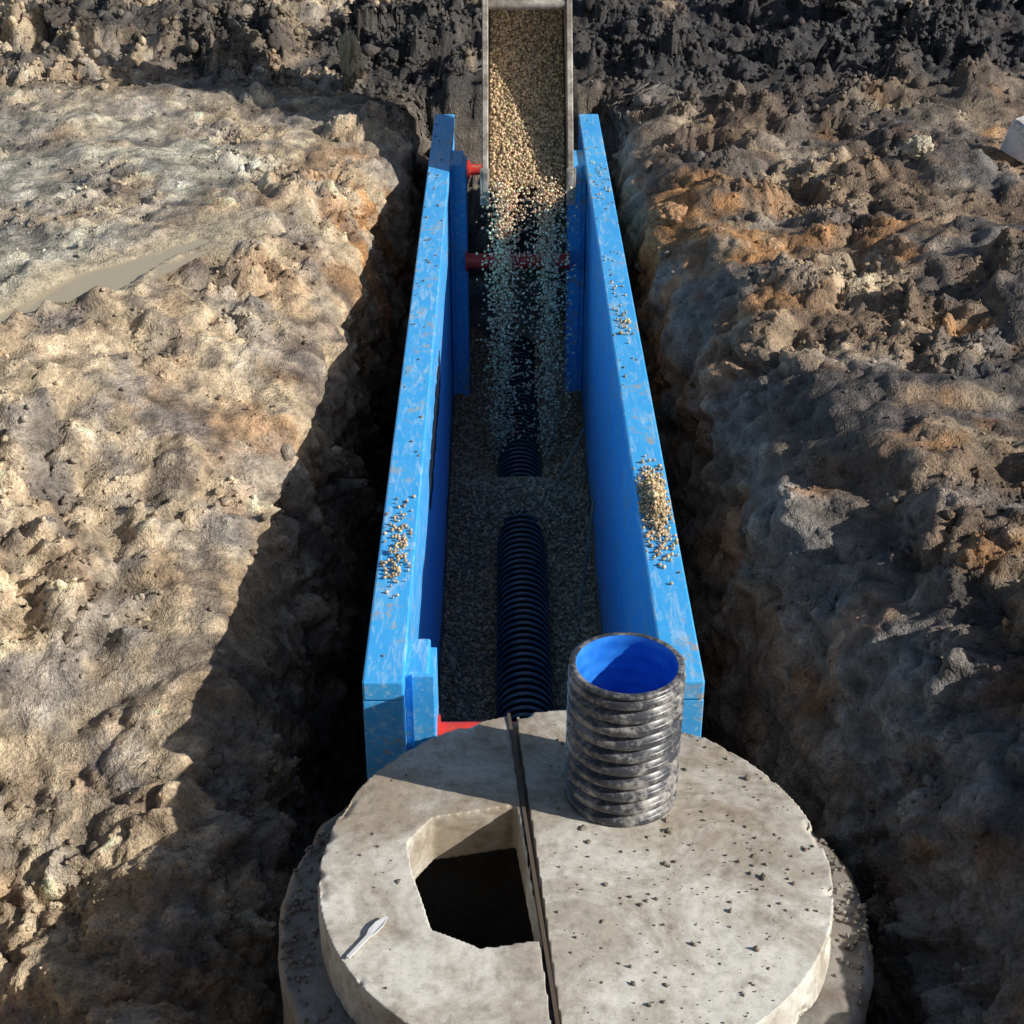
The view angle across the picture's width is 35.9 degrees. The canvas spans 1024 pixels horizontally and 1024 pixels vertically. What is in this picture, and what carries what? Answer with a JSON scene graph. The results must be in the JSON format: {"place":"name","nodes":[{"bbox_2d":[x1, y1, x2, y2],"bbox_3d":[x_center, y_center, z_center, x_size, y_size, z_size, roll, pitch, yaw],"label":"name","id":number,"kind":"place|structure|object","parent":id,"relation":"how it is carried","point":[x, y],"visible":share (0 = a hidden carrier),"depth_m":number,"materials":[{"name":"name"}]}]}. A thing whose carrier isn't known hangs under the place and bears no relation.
{"place":"outdoors","nodes":[
{"label":"outdoors","id":0,"kind":"place"},
{"bbox_2d":[0,0,1023,1023],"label":"ground","id":1,"kind":"structure","parent":0,"point":[945,882],"depth_m":6.66,"materials":[{"name":"soil"}]},
{"bbox_2d":[0,238,225,322],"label":"puddle","id":2,"kind":"object","parent":1,"relation":"on","point":[117,276],"visible":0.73,"depth_m":7.68,"materials":[{"name":"beige liquid"}]},
{"bbox_2d":[338,30,363,89],"bbox_3d":[-1.113,-3.126,10.897,0.168,0.418,0.283,-8,31,-14],"label":"clay lump","id":3,"kind":"object","parent":1,"relation":"on","point":[351,65],"visible":1,"depth_m":10.81,"materials":[{"name":"soil"}]},
{"bbox_2d":[410,194,453,688],"bbox_3d":[-0.435,-0.205,8.267,0.119,1.850,6.360,0,30,0],"label":"panel","id":4,"kind":"object","parent":1,"relation":"on","point":[427,611],"visible":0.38,"depth_m":8.09,"materials":[{"name":"blue paint"}]},
{"bbox_2d":[363,695,406,779],"bbox_3d":[-0.414,1.370,5.564,0.129,1.833,0.117,0,30,0],"label":"end plate","id":5,"kind":"object","parent":4,"relation":"attached to","point":[385,732],"visible":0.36,"depth_m":5.12,"materials":[{"name":"blue paint"}]},
{"bbox_2d":[362,114,454,699],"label":"top beam","id":6,"kind":"structure","parent":4,"relation":"on","point":[388,637],"depth_m":6.41,"materials":[{"name":"blue metal"}]},
{"bbox_2d":[405,639,430,750],"bbox_3d":[-0.314,1.285,5.664,0.085,1.880,0.200,0,30,0],"label":"strut post","id":7,"kind":"object","parent":4,"relation":"attached to","point":[418,656],"visible":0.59,"depth_m":5.19,"materials":[{"name":"blue metal"}]},
{"bbox_2d":[411,674,435,747],"bbox_3d":[-0.289,1.339,5.575,0.072,1.875,0.015,0,30,0],"label":"post flange","id":8,"kind":"object","parent":7,"relation":"attached to","point":[423,703],"visible":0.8,"depth_m":5.16,"materials":[{"name":"blue paint"}]},
{"bbox_2d":[429,647,438,736],"bbox_3d":[-0.263,1.298,5.672,0.023,1.850,0.180,0,30,0],"label":"post keeper","id":9,"kind":"object","parent":7,"relation":"attached to","point":[433,663],"visible":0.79,"depth_m":5.24,"materials":[{"name":"blue paint"}]},
{"bbox_2d":[440,722,516,734],"bbox_3d":[0.067,0.747,5.356,0.655,0.072,0.072,0,30,0],"label":"strut","id":10,"kind":"object","parent":7,"relation":"attached to","point":[447,726],"depth_m":5.33,"materials":[{"name":"red paint"}]},
{"bbox_2d":[437,714,440,735],"bbox_3d":[-0.251,0.748,5.354,0.016,0.124,0.124,0,30,0],"label":"strut flange","id":11,"kind":"object","parent":10,"relation":"attached to","point":[438,724],"visible":0.34,"depth_m":5.30,"materials":[{"name":"red metal"}]},
{"bbox_2d":[429,459,431,509],"bbox_3d":[-0.369,-0.124,7.159,0.004,0.200,0.120,0,30,0],"label":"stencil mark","id":12,"kind":"object","parent":4,"relation":"attached to","point":[430,483],"visible":1,"depth_m":7.11,"materials":[{"name":"black"}]},
{"bbox_2d":[431,439,433,492],"bbox_3d":[-0.371,-0.215,7.337,0.004,0.220,0.120,0,30,0],"label":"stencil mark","id":13,"kind":"object","parent":4,"relation":"attached to","point":[432,473],"visible":0.93,"depth_m":7.31,"materials":[{"name":"black"}]},
{"bbox_2d":[432,419,434,467],"bbox_3d":[-0.372,-0.324,7.505,0.004,0.200,0.120,0,30,0],"label":"stencil mark","id":14,"kind":"object","parent":4,"relation":"attached to","point":[433,434],"visible":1,"depth_m":7.48,"materials":[{"name":"black"}]},
{"bbox_2d":[434,401,436,451],"bbox_3d":[-0.373,-0.416,7.684,0.004,0.220,0.120,0,30,0],"label":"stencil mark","id":15,"kind":"object","parent":4,"relation":"attached to","point":[435,425],"visible":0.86,"depth_m":7.65,"materials":[{"name":"black"}]},
{"bbox_2d":[435,383,437,429],"bbox_3d":[-0.374,-0.525,7.852,0.004,0.200,0.120,0,30,0],"label":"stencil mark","id":16,"kind":"object","parent":4,"relation":"attached to","point":[436,397],"visible":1,"depth_m":7.82,"materials":[{"name":"black"}]},
{"bbox_2d":[437,366,438,414],"bbox_3d":[-0.376,-0.616,8.030,0.004,0.220,0.120,0,30,0],"label":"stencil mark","id":17,"kind":"object","parent":4,"relation":"attached to","point":[438,387],"visible":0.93,"depth_m":8.01,"materials":[{"name":"black"}]},
{"bbox_2d":[438,350,440,394],"bbox_3d":[-0.377,-0.725,8.198,0.004,0.200,0.120,0,30,0],"label":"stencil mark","id":18,"kind":"object","parent":4,"relation":"attached to","point":[439,372],"visible":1,"depth_m":8.16,"materials":[{"name":"black"}]},
{"bbox_2d":[449,151,463,395],"bbox_3d":[-0.346,-1.391,10.286,0.085,1.880,0.300,0,30,0],"label":"strut post","id":19,"kind":"object","parent":1,"relation":"on","point":[457,157],"visible":0.43,"depth_m":10.00,"materials":[{"name":"blue metal"}]},
{"bbox_2d":[454,166,468,395],"bbox_3d":[-0.322,-1.311,10.153,0.072,1.875,0.015,0,30,0],"label":"post flange","id":20,"kind":"object","parent":19,"relation":"attached to","point":[461,271],"visible":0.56,"depth_m":10.05,"materials":[{"name":"blue paint"}]},
{"bbox_2d":[463,155,469,390],"bbox_3d":[-0.295,-1.378,10.293,0.023,1.850,0.280,0,30,0],"label":"post keeper","id":21,"kind":"object","parent":19,"relation":"attached to","point":[465,161],"visible":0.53,"depth_m":10.09,"materials":[{"name":"blue paint"}]},
{"bbox_2d":[470,164,481,174],"bbox_3d":[0.030,-2.272,10.471,0.655,0.072,0.072,0,30,0],"label":"strut","id":22,"kind":"object","parent":19,"relation":"attached to","point":[474,169],"visible":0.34,"depth_m":10.44,"materials":[{"name":"red paint"}]},
{"bbox_2d":[467,160,469,178],"bbox_3d":[-0.287,-2.271,10.469,0.016,0.124,0.124,0,30,0],"label":"strut flange","id":23,"kind":"object","parent":22,"relation":"attached to","point":[468,169],"visible":1,"depth_m":10.42,"materials":[{"name":"red metal"}]},
{"bbox_2d":[465,253,566,268],"bbox_3d":[0.035,-1.575,9.904,0.655,0.096,0.096,0,30,0],"label":"strut","id":24,"kind":"object","parent":19,"relation":"attached to","point":[475,261],"visible":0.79,"depth_m":9.86,"materials":[{"name":"red paint"}]},
{"bbox_2d":[466,251,467,270],"bbox_3d":[-0.282,-1.574,9.903,0.016,0.124,0.124,0,30,0],"label":"strut flange","id":25,"kind":"object","parent":24,"relation":"attached to","point":[466,260],"visible":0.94,"depth_m":9.85,"materials":[{"name":"red metal"}]},
{"bbox_2d":[567,251,569,270],"bbox_3d":[0.353,-1.576,9.906,0.016,0.124,0.124,0,30,0],"label":"strut flange","id":26,"kind":"object","parent":24,"relation":"attached to","point":[568,266],"visible":0.61,"depth_m":9.86,"materials":[{"name":"red metal"}]},
{"bbox_2d":[0,0,1023,1023],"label":"soil clods","id":27,"kind":"object","parent":1,"relation":"on","point":[648,63],"visible":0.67,"depth_m":9.62,"materials":[{"name":"brown soil"}]},
{"bbox_2d":[438,320,601,721],"bbox_3d":[0.049,0.375,8.595,0.854,0.329,6.700,0,30,0],"label":"gravel bed","id":28,"kind":"object","parent":1,"relation":"on","point":[484,500],"visible":0.38,"depth_m":9.04,"materials":[{"name":"grey gravel"}]},
{"bbox_2d":[496,335,552,721],"bbox_3d":[0.056,0.425,8.606,0.278,0.278,6.269,0,30,0],"label":"drainage pipe","id":29,"kind":"object","parent":28,"relation":"on","point":[523,676],"visible":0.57,"depth_m":8.47,"materials":[{"name":"black plastic"}]},
{"bbox_2d":[476,174,577,466],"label":"falling gravel","id":30,"kind":"structure","parent":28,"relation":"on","point":[504,197],"depth_m":9.53,"materials":[{"name":"beige gravel"}]},
{"bbox_2d":[556,428,585,483],"bbox_3d":[0.344,-0.321,9.465,0.018,0.265,0.366,17,34,27],"label":"brace rod","id":31,"kind":"object","parent":28,"relation":"on","point":[571,453],"visible":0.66,"depth_m":9.47,"materials":[{"name":"metal"}]},
{"bbox_2d":[577,500,594,615],"bbox_3d":[0.401,0.260,8.531,0.018,0.531,0.424,6,31,11],"label":"brace rod","id":32,"kind":"object","parent":28,"relation":"on","point":[586,557],"visible":1,"depth_m":8.53,"materials":[{"name":"metal"}]},
{"bbox_2d":[278,710,873,1023],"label":"concrete manhole","id":33,"kind":"object","parent":1,"relation":"on","point":[473,829],"visible":0.95,"depth_m":4.45,"materials":[{"name":"grey concrete"}]},
{"bbox_2d":[346,915,387,958],"bbox_3d":[-0.390,1.147,4.263,0.026,0.010,0.175,18,35,28],"label":"plastic spoon","id":34,"kind":"object","parent":33,"relation":"on","point":[376,927],"visible":1,"depth_m":4.28,"materials":[{"name":"white plastic"}]},
{"bbox_2d":[279,804,872,1023],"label":"ledge debris","id":35,"kind":"object","parent":33,"relation":"on","point":[290,961],"visible":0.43,"depth_m":4.55,"materials":[{"name":"soil"}]},
{"bbox_2d":[337,724,823,1023],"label":"mud spatter","id":36,"kind":"object","parent":33,"relation":"on","point":[671,831],"visible":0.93,"depth_m":4.47,"materials":[{"name":"soil"}]},
{"bbox_2d":[564,632,685,827],"bbox_3d":[0.332,0.657,4.698,0.342,0.504,0.342,0,29,-1],"label":"riser pipe","id":37,"kind":"object","parent":33,"relation":"on","point":[625,697],"visible":1,"depth_m":4.61,"materials":[{"name":"plastic"}]},
{"bbox_2d":[574,150,585,391],"bbox_3d":[0.416,-1.393,10.290,0.085,1.880,0.300,0,30,0],"label":"strut post","id":38,"kind":"object","parent":1,"relation":"on","point":[579,157],"visible":0.26,"depth_m":10.00,"materials":[{"name":"blue metal"}]},
{"bbox_2d":[564,205,568,389],"bbox_3d":[0.365,-1.380,10.297,0.023,1.850,0.280,0,30,0],"label":"post keeper","id":39,"kind":"object","parent":38,"relation":"attached to","point":[566,298],"visible":0.07,"depth_m":10.25,"materials":[{"name":"blue paint"}]},
{"bbox_2d":[566,165,581,392],"bbox_3d":[0.393,-1.313,10.157,0.072,1.875,0.015,0,30,0],"label":"post flange","id":40,"kind":"object","parent":38,"relation":"attached to","point":[573,281],"visible":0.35,"depth_m":10.07,"materials":[{"name":"blue paint"}]},
{"bbox_2d":[580,140,653,636],"bbox_3d":[0.533,-0.208,8.273,0.120,1.850,6.360,0,30,0],"label":"panel","id":41,"kind":"object","parent":1,"relation":"on","point":[623,597],"visible":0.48,"depth_m":7.94,"materials":[{"name":"blue paint"}]},
{"bbox_2d":[578,133,579,149],"bbox_3d":[0.512,-1.770,10.987,0.129,1.833,0.117,0,30,0],"label":"end plate","id":42,"kind":"object","parent":41,"relation":"attached to","point":[579,142],"visible":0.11,"depth_m":10.54,"materials":[{"name":"blue paint"}]},
{"bbox_2d":[578,114,704,698],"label":"top beam","id":43,"kind":"structure","parent":41,"relation":"on","point":[672,622],"depth_m":6.69,"materials":[{"name":"blue metal"}]},
{"bbox_2d":[380,119,680,656],"bbox_3d":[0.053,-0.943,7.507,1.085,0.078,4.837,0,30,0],"label":"loose gravel","id":44,"kind":"structure","parent":43,"relation":"on","point":[653,491],"depth_m":5.89,"materials":[{"name":"beige gravel"}]},
{"bbox_2d":[682,699,703,736],"bbox_3d":[0.550,1.367,5.569,0.129,1.833,0.117,0,30,0],"label":"end plate","id":45,"kind":"object","parent":41,"relation":"attached to","point":[692,716],"visible":0.16,"depth_m":5.09,"materials":[{"name":"blue paint"}]},
{"bbox_2d":[647,201,688,232],"bbox_3d":[0.901,-1.594,8.622,0.315,0.217,0.308,18,34,27],"label":"clay lump","id":46,"kind":"object","parent":1,"relation":"on","point":[669,212],"visible":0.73,"depth_m":8.54,"materials":[{"name":"soil"}]},
{"bbox_2d":[819,0,865,12],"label":"clay lump","id":47,"kind":"object","parent":1,"relation":"on","point":[849,6],"visible":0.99,"depth_m":11.97,"materials":[{"name":"soil"}]},
{"bbox_2d":[900,134,933,159],"bbox_3d":[2.274,-2.043,8.855,0.192,0.137,0.204,0,30,0],"label":"clay lump","id":48,"kind":"object","parent":1,"relation":"on","point":[915,146],"visible":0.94,"depth_m":8.80,"materials":[{"name":"soil"}]},
{"bbox_2d":[1000,116,1023,162],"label":"white stone block","id":49,"kind":"object","parent":1,"relation":"on","point":[1012,145],"depth_m":8.84,"materials":[{"name":"white stone"}]},
{"bbox_2d":[480,0,575,204],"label":"chute","id":50,"kind":"object","parent":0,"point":[527,90],"visible":0.98,"depth_m":9.58,"materials":[{"name":"metal"}]}
]}

